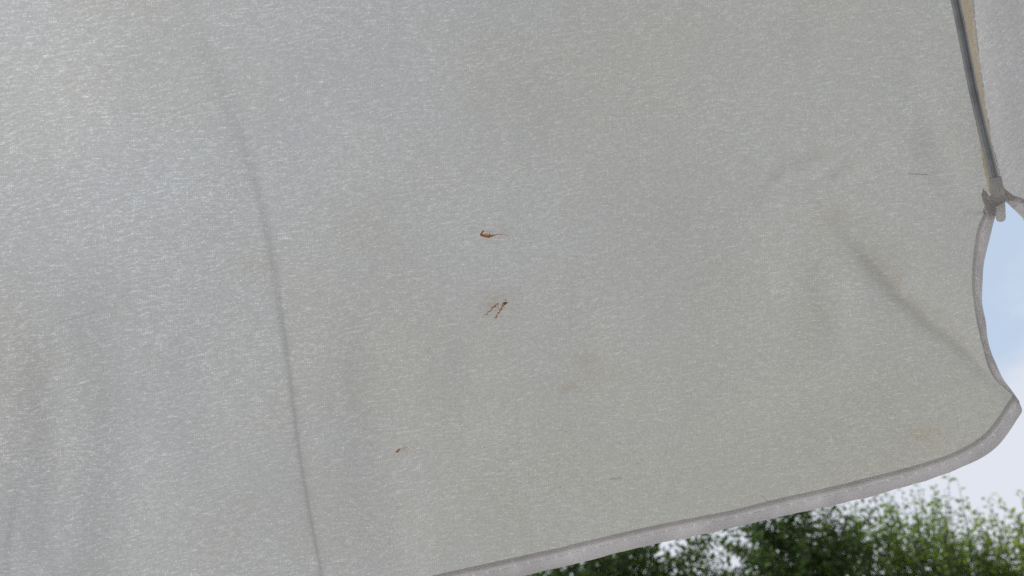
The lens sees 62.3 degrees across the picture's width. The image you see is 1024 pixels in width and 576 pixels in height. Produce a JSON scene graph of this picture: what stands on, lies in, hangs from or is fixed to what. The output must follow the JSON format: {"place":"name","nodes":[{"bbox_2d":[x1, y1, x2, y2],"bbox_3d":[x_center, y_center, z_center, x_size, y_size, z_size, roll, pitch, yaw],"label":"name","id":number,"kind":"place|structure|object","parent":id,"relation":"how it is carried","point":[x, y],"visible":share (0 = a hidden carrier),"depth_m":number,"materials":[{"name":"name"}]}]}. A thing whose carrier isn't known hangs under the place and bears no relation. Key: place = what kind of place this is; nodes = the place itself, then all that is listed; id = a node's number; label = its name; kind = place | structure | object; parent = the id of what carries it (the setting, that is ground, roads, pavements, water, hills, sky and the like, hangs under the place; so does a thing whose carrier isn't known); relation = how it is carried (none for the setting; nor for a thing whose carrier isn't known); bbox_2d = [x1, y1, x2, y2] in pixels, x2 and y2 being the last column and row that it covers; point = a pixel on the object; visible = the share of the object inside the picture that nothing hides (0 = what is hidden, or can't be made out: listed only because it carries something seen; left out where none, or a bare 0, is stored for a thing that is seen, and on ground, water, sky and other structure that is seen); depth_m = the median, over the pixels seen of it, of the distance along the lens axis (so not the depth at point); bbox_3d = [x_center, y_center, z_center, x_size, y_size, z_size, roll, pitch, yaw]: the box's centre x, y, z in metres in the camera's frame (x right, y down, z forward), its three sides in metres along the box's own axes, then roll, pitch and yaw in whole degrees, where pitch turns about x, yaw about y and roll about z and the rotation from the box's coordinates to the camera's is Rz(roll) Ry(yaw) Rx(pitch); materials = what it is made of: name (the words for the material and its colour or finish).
{"place":"outdoors","nodes":[
{"label":"outdoors","id":0,"kind":"place"},
{"bbox_2d":[544,202,1023,575],"label":"sky","id":1,"kind":"structure","parent":0,"point":[1001,471],"materials":[{"name":"blue"}]},
{"bbox_3d":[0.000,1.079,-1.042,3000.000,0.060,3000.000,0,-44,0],"label":"ground","id":2,"kind":"structure","parent":0,"visible":0},
{"bbox_2d":[0,0,1023,575],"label":"parasol","id":3,"kind":"object","parent":2,"relation":"on","point":[410,286],"visible":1,"depth_m":0.46,"materials":[{"name":"fabric"}]},
{"bbox_2d":[527,529,768,575],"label":"broadleaf tree","id":4,"kind":"object","parent":2,"relation":"on","point":[623,563],"visible":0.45,"depth_m":7.87,"materials":[{"name":"green plant"}]},
{"bbox_2d":[665,494,915,575],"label":"broadleaf tree","id":5,"kind":"object","parent":2,"relation":"on","point":[804,557],"visible":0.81,"depth_m":8.21,"materials":[{"name":"green plant"}]},
{"bbox_2d":[807,484,969,575],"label":"leafy tree","id":6,"kind":"object","parent":2,"relation":"on","point":[895,554],"visible":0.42,"depth_m":8.61,"materials":[{"name":"green plant"}]},
{"bbox_2d":[874,476,1023,575],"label":"leafy tree","id":7,"kind":"object","parent":2,"relation":"on","point":[955,566],"visible":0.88,"depth_m":8.02,"materials":[{"name":"green plant"}]},
{"bbox_2d":[911,490,1023,575],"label":"leafy tree","id":8,"kind":"object","parent":2,"relation":"on","point":[1020,553],"visible":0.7,"depth_m":7.80,"materials":[{"name":"green plant"}]}
]}

